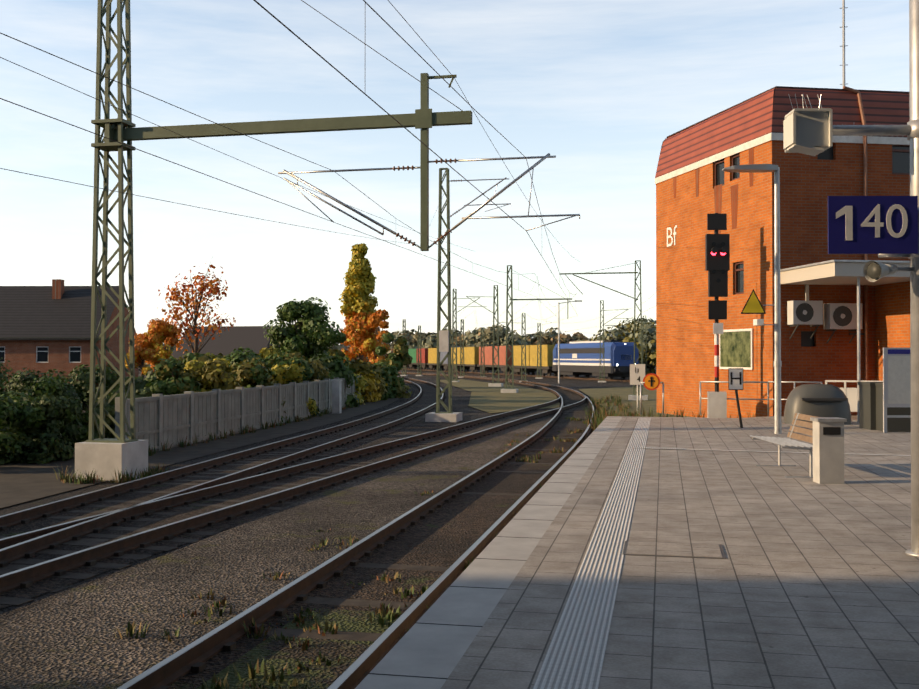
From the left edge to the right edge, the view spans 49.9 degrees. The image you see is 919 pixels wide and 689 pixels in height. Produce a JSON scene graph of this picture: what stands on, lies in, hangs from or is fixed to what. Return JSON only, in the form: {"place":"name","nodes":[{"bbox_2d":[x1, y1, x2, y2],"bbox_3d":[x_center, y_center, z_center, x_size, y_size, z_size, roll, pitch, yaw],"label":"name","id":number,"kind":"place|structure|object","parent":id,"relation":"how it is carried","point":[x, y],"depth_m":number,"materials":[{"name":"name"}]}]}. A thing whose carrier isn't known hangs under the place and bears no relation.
{"place":"outdoors","nodes":[
{"label":"outdoors","id":0,"kind":"place"},
{"bbox_2d":[0,279,100,338],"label":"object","id":1,"kind":"object","parent":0,"point":[57,288],"depth_m":79.88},
{"bbox_2d":[125,344,155,376],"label":"shrub","id":2,"kind":"object","parent":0,"point":[146,353],"depth_m":39.91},
{"bbox_2d":[128,318,179,371],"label":"tree","id":3,"kind":"object","parent":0,"point":[156,334],"depth_m":43.49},
{"bbox_2d":[158,262,235,355],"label":"tree","id":4,"kind":"object","parent":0,"point":[213,289],"depth_m":47.15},
{"bbox_2d":[0,374,402,507],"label":"dirt","id":5,"kind":"structure","parent":0,"point":[20,482],"depth_m":24.28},
{"bbox_2d":[0,357,20,401],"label":"bush","id":6,"kind":"object","parent":5,"relation":"on","point":[2,387],"depth_m":29.57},
{"bbox_2d":[0,391,39,464],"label":"bush","id":7,"kind":"object","parent":5,"relation":"on","point":[12,450],"depth_m":23.79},
{"bbox_2d":[2,367,82,445],"bbox_3d":[-11.871,1.797,27.106,3.200,2.323,2.932,0,-1,12],"label":"bush","id":8,"kind":"object","parent":5,"relation":"on","point":[30,382],"depth_m":27.11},
{"bbox_2d":[4,393,82,463],"bbox_3d":[-10.389,2.056,24.601,1.778,1.728,1.956,0,-1,12],"label":"bush","id":9,"kind":"object","parent":5,"relation":"on","point":[60,412],"depth_m":24.29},
{"bbox_2d":[55,364,129,425],"bbox_3d":[-11.318,1.888,30.307,3.091,2.580,2.546,0,-1,12],"label":"bush","id":10,"kind":"object","parent":5,"relation":"on","point":[82,385],"depth_m":30.00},
{"bbox_2d":[74,389,129,442],"bbox_3d":[-9.746,2.077,27.149,1.675,1.743,1.247,0,-1,-27],"label":"bush","id":11,"kind":"object","parent":5,"relation":"on","point":[84,435],"depth_m":26.90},
{"bbox_2d":[75,440,147,481],"bbox_3d":[-7.440,2.469,21.148,1.080,0.783,1.080,0,-1,12],"label":"mast foundation","id":12,"kind":"object","parent":5,"relation":"on","point":[107,460],"depth_m":20.66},
{"bbox_2d":[135,367,165,397],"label":"hedge","id":13,"kind":"object","parent":5,"relation":"on","point":[153,382],"depth_m":32.71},
{"bbox_2d":[154,355,200,394],"bbox_3d":[-8.897,1.669,31.150,1.903,2.680,2.021,0,-1,12],"label":"hedge","id":14,"kind":"object","parent":5,"relation":"on","point":[181,381],"depth_m":31.09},
{"bbox_2d":[174,351,238,388],"bbox_3d":[-9.563,1.657,36.035,3.067,2.852,3.160,0,-1,12],"label":"hedge","id":15,"kind":"object","parent":5,"relation":"on","point":[198,357],"depth_m":35.73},
{"bbox_2d":[52,399,368,483],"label":"weeds","id":16,"kind":"object","parent":5,"relation":"on","point":[88,480],"depth_m":21.45,"materials":[{"name":"green"}]},
{"bbox_2d":[184,358,239,391],"bbox_3d":[-8.668,1.759,34.108,2.381,2.610,2.200,0,-1,12],"label":"hedge","id":17,"kind":"object","parent":5,"relation":"on","point":[211,374],"depth_m":33.76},
{"bbox_2d":[115,376,361,451],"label":"noise wall","id":18,"kind":"structure","parent":5,"relation":"on","point":[162,419],"depth_m":31.15,"materials":[{"name":"concrete"}]},
{"bbox_2d":[230,358,286,421],"bbox_3d":[-7.886,1.820,38.096,2.610,2.615,2.462,-1,-1,51],"label":"hedge","id":19,"kind":"object","parent":5,"relation":"on","point":[254,375],"depth_m":37.53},
{"bbox_2d":[257,345,280,359],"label":"hedge","id":20,"kind":"object","parent":5,"relation":"on","point":[266,351],"depth_m":46.94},
{"bbox_2d":[331,380,342,413],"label":"cabinet","id":21,"kind":"object","parent":5,"relation":"on","point":[336,396],"depth_m":44.64,"materials":[{"name":"metal"}]},
{"bbox_2d":[263,297,342,360],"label":"tree","id":22,"kind":"object","parent":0,"point":[319,337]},
{"bbox_2d":[0,362,655,619],"bbox_3d":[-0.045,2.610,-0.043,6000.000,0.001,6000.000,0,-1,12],"label":"ground","id":23,"kind":"structure","parent":0,"point":[460,399],"depth_m":34.67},
{"bbox_2d":[0,340,98,388],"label":"house front","id":24,"kind":"structure","parent":23,"relation":"on","point":[45,356],"depth_m":76.58,"materials":[{"name":"brick"}]},
{"bbox_2d":[0,286,118,339],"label":"house roof","id":25,"kind":"structure","parent":24,"relation":"on","point":[32,311],"depth_m":78.67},
{"bbox_2d":[99,338,137,377],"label":"house wall","id":26,"kind":"structure","parent":23,"relation":"on","point":[112,344],"depth_m":80.03,"materials":[{"name":"brick"}]},
{"bbox_2d":[106,299,136,338],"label":"house gable","id":27,"kind":"structure","parent":26,"relation":"on","point":[113,326],"depth_m":80.26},
{"bbox_2d":[0,382,448,535],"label":"bed","id":28,"kind":"object","parent":23,"relation":"on","point":[32,525],"depth_m":23.06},
{"bbox_2d":[0,379,448,568],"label":"track sleepers","id":29,"kind":"object","parent":23,"relation":"on","point":[4,565],"depth_m":21.14},
{"bbox_2d":[0,376,443,562],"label":"track rails","id":30,"kind":"object","parent":29,"relation":"on","point":[35,545],"depth_m":19.07,"materials":[{"name":"grey"}]},
{"bbox_2d":[172,326,279,360],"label":"house","id":31,"kind":"structure","parent":23,"relation":"on","point":[225,342],"depth_m":108.32,"materials":[{"name":"grey"}]},
{"bbox_2d":[225,347,271,375],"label":"hedge","id":32,"kind":"object","parent":23,"relation":"on","point":[238,356],"depth_m":39.99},
{"bbox_2d":[0,417,552,688],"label":"gravel strip","id":33,"kind":"object","parent":23,"relation":"on","point":[70,640],"depth_m":11.30,"materials":[{"name":"gravel"}]},
{"bbox_2d":[86,0,471,442],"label":"mast","id":34,"kind":"object","parent":23,"relation":"on","point":[424,118],"depth_m":21.01,"materials":[{"name":"green metal"}]},
{"bbox_2d":[0,0,654,347],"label":"wires","id":35,"kind":"object","parent":34,"relation":"attached to","point":[259,4],"depth_m":16.41,"materials":[{"name":"brown"}]},
{"bbox_2d":[278,153,579,247],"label":"mast cantilevers","id":36,"kind":"object","parent":34,"relation":"attached to","point":[413,168],"depth_m":19.80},
{"bbox_2d":[262,350,305,371],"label":"hedge","id":37,"kind":"object","parent":23,"relation":"on","point":[275,360],"depth_m":45.06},
{"bbox_2d":[0,403,587,608],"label":"bed","id":38,"kind":"object","parent":23,"relation":"on","point":[43,586],"depth_m":16.00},
{"bbox_2d":[269,357,319,416],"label":"hedge","id":39,"kind":"object","parent":23,"relation":"on","point":[297,370],"depth_m":41.60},
{"bbox_2d":[0,396,589,605],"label":"track sleepers","id":40,"kind":"object","parent":23,"relation":"on","point":[11,601],"depth_m":14.52},
{"bbox_2d":[0,394,585,593],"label":"track rails","id":41,"kind":"object","parent":40,"relation":"on","point":[37,572],"depth_m":17.03,"materials":[{"name":"grey"}]},
{"bbox_2d":[306,358,330,381],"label":"hedge","id":42,"kind":"object","parent":23,"relation":"on","point":[318,367],"depth_m":46.51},
{"bbox_2d":[310,352,358,407],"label":"hedge","id":43,"kind":"object","parent":23,"relation":"on","point":[334,365],"depth_m":49.75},
{"bbox_2d":[325,355,366,404],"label":"hedge","id":44,"kind":"object","parent":23,"relation":"on","point":[361,382],"depth_m":52.98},
{"bbox_2d":[338,243,382,362],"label":"poplar","id":45,"kind":"object","parent":23,"relation":"on","point":[358,331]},
{"bbox_2d":[347,358,387,402],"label":"hedge","id":46,"kind":"object","parent":23,"relation":"on","point":[375,385],"depth_m":55.71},
{"bbox_2d":[170,438,578,688],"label":"track ballast","id":47,"kind":"structure","parent":23,"relation":"on","point":[451,532],"depth_m":13.32,"materials":[{"name":"gravel"}]},
{"bbox_2d":[197,608,401,688],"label":"weedy strip","id":48,"kind":"object","parent":47,"relation":"on","point":[279,653],"depth_m":8.58,"materials":[{"name":"plant"}]},
{"bbox_2d":[157,373,602,688],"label":"track sleepers","id":49,"kind":"object","parent":47,"relation":"in","point":[198,667],"depth_m":12.05},
{"bbox_2d":[117,372,594,688],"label":"track rails","id":50,"kind":"object","parent":49,"relation":"on","point":[172,669],"depth_m":10.40,"materials":[{"name":"grey"}]},
{"bbox_2d":[367,362,391,399],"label":"hedge","id":51,"kind":"object","parent":23,"relation":"on","point":[387,380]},
{"bbox_2d":[374,362,411,397],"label":"hedge","id":52,"kind":"object","parent":23,"relation":"on","point":[397,386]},
{"bbox_2d":[413,332,453,347],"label":"tree","id":53,"kind":"object","parent":23,"relation":"on","point":[430,341],"depth_m":239.25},
{"bbox_2d":[113,393,756,688],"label":"weeds","id":54,"kind":"object","parent":23,"relation":"on","point":[597,419],"depth_m":9.94,"materials":[{"name":"green"}]},
{"bbox_2d":[425,412,461,421],"bbox_3d":[-0.618,2.920,39.730,1.250,0.320,1.250,0,-1,12],"label":"mast foundation","id":55,"kind":"object","parent":23,"relation":"on","point":[443,417],"depth_m":39.16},
{"bbox_2d":[460,319,464,376],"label":"mast","id":56,"kind":"object","parent":23,"relation":"on","point":[461,333],"depth_m":119.07,"materials":[{"name":"metal"}]},
{"bbox_2d":[462,327,482,346],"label":"tree","id":57,"kind":"object","parent":23,"relation":"on","point":[467,341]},
{"bbox_2d":[435,168,510,412],"bbox_3d":[0.545,-2.168,39.512,3.062,9.880,0.525,0,-1,12],"label":"mast","id":58,"kind":"object","parent":23,"relation":"on","point":[443,340],"depth_m":39.67,"materials":[{"name":"metal"}]},
{"bbox_2d":[355,417,621,688],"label":"platform kerb","id":59,"kind":"structure","parent":23,"relation":"on","point":[429,650],"depth_m":6.85,"materials":[{"name":"concrete"}]},
{"bbox_2d":[368,417,618,678],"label":"kerb joints","id":60,"kind":"object","parent":59,"relation":"on","point":[484,587],"depth_m":7.08,"materials":[{"name":"grey"}]},
{"bbox_2d":[473,325,523,346],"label":"tree","id":61,"kind":"object","parent":23,"relation":"on","point":[488,339],"depth_m":238.39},
{"bbox_2d":[440,379,559,412],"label":"grass","id":62,"kind":"structure","parent":23,"relation":"on","point":[484,397],"depth_m":61.51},
{"bbox_2d":[452,289,486,380],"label":"mast","id":63,"kind":"object","parent":62,"relation":"on","point":[453,311],"depth_m":98.59,"materials":[{"name":"metal"}]},
{"bbox_2d":[466,285,498,382],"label":"mast","id":64,"kind":"object","parent":62,"relation":"on","point":[497,325],"depth_m":84.04,"materials":[{"name":"metal"}]},
{"bbox_2d":[505,265,571,388],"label":"mast","id":65,"kind":"object","parent":62,"relation":"on","point":[507,329],"depth_m":69.62,"materials":[{"name":"metal"}]},
{"bbox_2d":[491,313,526,380],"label":"mast","id":66,"kind":"object","parent":23,"relation":"on","point":[522,335],"depth_m":98.46,"materials":[{"name":"metal"}]},
{"bbox_2d":[401,369,629,382],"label":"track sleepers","id":67,"kind":"object","parent":23,"relation":"on","point":[531,376],"depth_m":117.88},
{"bbox_2d":[404,368,629,381],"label":"track rails","id":68,"kind":"object","parent":67,"relation":"on","point":[584,378],"depth_m":119.94,"materials":[{"name":"brown"}]},
{"bbox_2d":[453,364,479,371],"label":"wagon","id":69,"kind":"object","parent":68,"relation":"on","point":[467,367],"depth_m":150.05,"materials":[{"name":"grey"}]},
{"bbox_2d":[464,347,478,363],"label":"container","id":70,"kind":"object","parent":69,"relation":"on","point":[471,355],"depth_m":147.38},
{"bbox_2d":[477,365,519,373],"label":"wagon","id":71,"kind":"object","parent":68,"relation":"on","point":[488,367],"depth_m":138.89,"materials":[{"name":"grey"}]},
{"bbox_2d":[479,346,492,364],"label":"container","id":72,"kind":"object","parent":71,"relation":"on","point":[488,351],"depth_m":140.03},
{"bbox_2d":[494,346,511,364],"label":"container","id":73,"kind":"object","parent":71,"relation":"on","point":[502,355],"depth_m":133.76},
{"bbox_2d":[511,365,562,375],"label":"wagon","id":74,"kind":"object","parent":68,"relation":"on","point":[544,370],"depth_m":122.90,"materials":[{"name":"grey"}]},
{"bbox_2d":[513,345,529,365],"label":"container","id":75,"kind":"object","parent":74,"relation":"on","point":[517,354],"depth_m":126.97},
{"bbox_2d":[530,345,554,365],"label":"container","id":76,"kind":"object","parent":74,"relation":"on","point":[546,355],"depth_m":119.53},
{"bbox_2d":[552,325,638,378],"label":"locomotive","id":77,"kind":"object","parent":68,"relation":"on","point":[577,358],"depth_m":104.28,"materials":[{"name":"blue"}]},
{"bbox_2d":[522,333,546,344],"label":"tree","id":78,"kind":"object","parent":23,"relation":"on","point":[530,341],"depth_m":252.09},
{"bbox_2d":[545,333,574,344],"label":"tree","id":79,"kind":"object","parent":23,"relation":"on","point":[563,338],"depth_m":255.84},
{"bbox_2d":[558,300,581,382],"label":"lamp post","id":80,"kind":"object","parent":23,"relation":"on","point":[559,339],"depth_m":95.17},
{"bbox_2d":[599,300,628,380],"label":"mast","id":81,"kind":"object","parent":23,"relation":"on","point":[603,310],"depth_m":98.31,"materials":[{"name":"metal"}]},
{"bbox_2d":[604,318,655,362],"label":"tree","id":82,"kind":"object","parent":23,"relation":"on","point":[625,329],"depth_m":137.80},
{"bbox_2d":[579,386,688,416],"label":"grass","id":83,"kind":"structure","parent":23,"relation":"on","point":[625,392],"depth_m":63.16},
{"bbox_2d":[559,260,643,395],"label":"mast","id":84,"kind":"object","parent":83,"relation":"on","point":[640,310],"depth_m":58.16,"materials":[{"name":"metal"}]},
{"bbox_2d":[630,364,644,406],"bbox_3d":[6.473,1.875,35.891,0.550,2.321,0.090,0,-1,12],"label":"sign","id":85,"kind":"object","parent":83,"relation":"on","point":[634,376],"depth_m":35.87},
{"bbox_2d":[623,319,655,375],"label":"tree","id":86,"kind":"object","parent":23,"relation":"on","point":[649,338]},
{"bbox_2d":[327,332,346,357],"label":"tree","id":87,"kind":"object","parent":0,"point":[333,352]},
{"bbox_2d":[359,309,390,363],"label":"tree","id":88,"kind":"object","parent":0,"point":[376,321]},
{"bbox_2d":[375,332,412,370],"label":"tree","id":89,"kind":"object","parent":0,"point":[399,353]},
{"bbox_2d":[0,0,908,344],"label":"sky","id":90,"kind":"structure","parent":0,"point":[597,86],"materials":[{"name":"blue"}]},
{"bbox_2d":[441,415,918,688],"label":"paving","id":91,"kind":"structure","parent":0,"point":[807,583],"depth_m":7.47,"materials":[{"name":"concrete"}]},
{"bbox_2d":[532,418,650,688],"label":"tactile paving strip","id":92,"kind":"object","parent":91,"relation":"on","point":[574,657],"depth_m":6.83,"materials":[{"name":"concrete"}]},
{"bbox_2d":[622,541,725,558],"bbox_3d":[1.834,1.756,8.460,0.840,0.009,0.620,0,-1,12],"label":"manhole","id":93,"kind":"object","parent":91,"relation":"on","point":[672,549],"depth_m":8.43,"materials":[{"name":"grey"}]},
{"bbox_2d":[656,140,772,417],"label":"lit wall","id":94,"kind":"structure","parent":91,"relation":"on","point":[684,348],"depth_m":31.05,"materials":[{"name":"brick"}]},
{"bbox_2d":[673,148,753,233],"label":"wall stains","id":95,"kind":"object","parent":94,"relation":"attached to","point":[718,196],"depth_m":29.52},
{"bbox_2d":[655,88,774,177],"bbox_3d":[7.942,-6.519,30.992,0.418,1.359,7.288,0,-1,-15],"label":"roof","id":96,"kind":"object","parent":94,"relation":"attached to","point":[745,122],"depth_m":30.40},
{"bbox_2d":[640,381,822,416],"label":"railings","id":97,"kind":"object","parent":91,"relation":"on","point":[768,382],"depth_m":27.39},
{"bbox_2d":[643,373,659,389],"bbox_3d":[5.405,1.050,27.789,0.482,0.482,0.040,0,-1,12],"label":"round sign","id":98,"kind":"object","parent":97,"relation":"attached to","point":[651,381],"depth_m":27.78,"materials":[{"name":"orange"}]},
{"bbox_2d":[728,368,742,427],"bbox_3d":[6.401,1.244,22.867,0.334,1.382,0.084,0,-1,12],"label":"board","id":99,"kind":"object","parent":91,"relation":"on","point":[736,386],"depth_m":22.84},
{"bbox_2d":[722,164,781,433],"bbox_3d":[6.274,-0.969,21.133,1.235,5.757,0.363,0,-1,2],"label":"lamp post","id":100,"kind":"object","parent":91,"relation":"on","point":[753,305],"depth_m":21.10,"materials":[{"name":"grey"}]},
{"bbox_2d":[750,413,816,477],"bbox_3d":[4.776,1.434,14.211,0.718,0.823,1.700,0,-1,1],"label":"bench","id":101,"kind":"object","parent":91,"relation":"on","point":[789,443],"depth_m":14.39,"materials":[{"name":"brown wood"}]},
{"bbox_2d":[784,384,851,424],"bbox_3d":[8.832,1.458,24.380,1.564,0.980,1.156,0,-1,12],"label":"grit bin","id":102,"kind":"object","parent":91,"relation":"on","point":[795,403],"depth_m":23.96,"materials":[{"name":"grey"}]},
{"bbox_2d":[801,398,847,400],"bbox_3d":[8.823,1.323,23.882,1.100,0.060,0.120,0,-1,1],"label":"grit bin lip","id":103,"kind":"object","parent":102,"relation":"attached to","point":[824,399],"depth_m":23.82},
{"bbox_2d":[810,417,846,483],"bbox_3d":[4.847,1.390,12.973,0.370,0.847,0.306,0,-1,1],"label":"litter bin","id":104,"kind":"object","parent":91,"relation":"on","point":[828,450],"depth_m":12.85,"materials":[{"name":"beige"}]},
{"bbox_2d":[772,140,909,415],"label":"dark wall","id":105,"kind":"structure","parent":91,"relation":"on","point":[809,184],"depth_m":27.63,"materials":[{"name":"brick"}]},
{"bbox_2d":[655,133,909,183],"bbox_3d":[13.947,-5.726,31.881,13.317,0.206,7.259,0,-1,-9],"label":"fascia band","id":106,"kind":"object","parent":105,"relation":"attached to","point":[779,137],"depth_m":28.08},
{"bbox_2d":[787,285,863,342],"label":"air conditioning units","id":107,"kind":"object","parent":105,"relation":"attached to","point":[836,315],"depth_m":27.18,"materials":[{"name":"grey"}]},
{"bbox_2d":[771,88,909,136],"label":"roof","id":108,"kind":"structure","parent":105,"relation":"attached to","point":[886,108],"depth_m":27.91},
{"bbox_2d":[667,86,908,137],"bbox_3d":[13.947,-7.193,31.898,12.690,0.090,6.584,0,-1,-8],"label":"coping","id":109,"kind":"object","parent":108,"relation":"on","point":[880,91],"depth_m":28.30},
{"bbox_2d":[843,86,867,379],"bbox_3d":[11.180,-2.522,27.898,0.626,9.623,0.315,0,-1,12],"label":"pipe","id":110,"kind":"object","parent":105,"relation":"attached to","point":[865,255],"depth_m":27.72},
{"bbox_2d":[780,260,909,421],"bbox_3d":[15.337,-0.051,26.923,12.679,4.058,3.000,0,-1,-9],"label":"canopy","id":111,"kind":"object","parent":91,"relation":"on","point":[839,272],"depth_m":25.01,"materials":[{"name":"beige"}]},
{"bbox_2d":[825,380,882,411],"bbox_3d":[10.320,1.450,25.763,1.482,1.029,0.060,0,-1,32],"label":"panel railing","id":112,"kind":"object","parent":91,"relation":"on","point":[850,394],"depth_m":25.79,"materials":[{"name":"grey"}]},
{"bbox_2d":[833,0,918,556],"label":"pole","id":113,"kind":"object","parent":91,"relation":"on","point":[910,129],"depth_m":8.25,"materials":[{"name":"silver metal"}]},
{"bbox_2d":[783,94,832,155],"bbox_3d":[2.927,-1.857,8.309,0.329,0.501,0.260,0,-1,1],"label":"arm box","id":114,"kind":"object","parent":113,"relation":"attached to","point":[807,131],"depth_m":8.21,"materials":[{"name":"white"}]},
{"bbox_2d":[828,196,917,253],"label":"sign","id":115,"kind":"object","parent":113,"relation":"attached to","point":[865,240],"depth_m":8.18,"materials":[{"name":"blue"}]},
{"bbox_2d":[836,206,852,239],"bbox_3d":[3.186,-1.006,8.176,0.138,0.288,0.004,0,-1,1],"label":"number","id":116,"kind":"object","parent":115,"relation":"attached to","point":[847,211],"depth_m":8.17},
{"bbox_2d":[861,204,907,237],"bbox_3d":[3.517,-1.022,8.171,0.382,0.278,0.007,0,-1,1],"label":"sign text","id":117,"kind":"object","parent":115,"relation":"attached to","point":[877,224],"depth_m":8.17},
{"bbox_2d":[863,261,897,281],"bbox_3d":[3.514,-0.602,8.196,0.283,0.175,0.176,0,-1,-30],"label":"loudspeaker","id":118,"kind":"object","parent":113,"relation":"attached to","point":[873,271],"depth_m":8.16,"materials":[{"name":"white"}]},
{"bbox_2d":[875,281,909,380],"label":"brick wall","id":119,"kind":"structure","parent":91,"relation":"on","point":[892,315],"depth_m":27.08,"materials":[{"name":"orange brick"}]},
{"bbox_2d":[883,348,910,432],"bbox_3d":[9.601,0.990,21.446,0.767,1.847,0.081,0,-1,1],"label":"info board","id":120,"kind":"object","parent":91,"relation":"on","point":[896,377],"depth_m":21.41,"materials":[{"name":"grey"}]},
{"bbox_2d":[719,328,752,369],"bbox_3d":[8.168,0.142,29.200,0.051,1.190,1.840,0,-1,-15],"label":"poster","id":121,"kind":"object","parent":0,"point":[735,348],"depth_m":29.11,"materials":[{"name":"paper"}]},
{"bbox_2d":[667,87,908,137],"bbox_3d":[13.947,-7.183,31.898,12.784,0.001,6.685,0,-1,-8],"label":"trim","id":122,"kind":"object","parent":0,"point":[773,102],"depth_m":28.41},
{"bbox_2d":[840,0,847,85],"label":"antenna","id":123,"kind":"object","parent":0,"point":[843,40],"depth_m":31.00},
{"bbox_2d":[858,382,910,431],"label":"cabinets","id":124,"kind":"object","parent":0,"point":[870,405],"depth_m":22.17,"materials":[{"name":"grey"}]},
{"label":"grass","id":125,"kind":"structure","parent":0},
{"bbox_2d":[705,213,729,417],"bbox_3d":[7.238,-0.707,27.682,0.656,5.989,0.718,0,-1,12],"label":"signal","id":126,"kind":"object","parent":125,"relation":"on","point":[717,256],"depth_m":27.60,"materials":[{"name":"black"}]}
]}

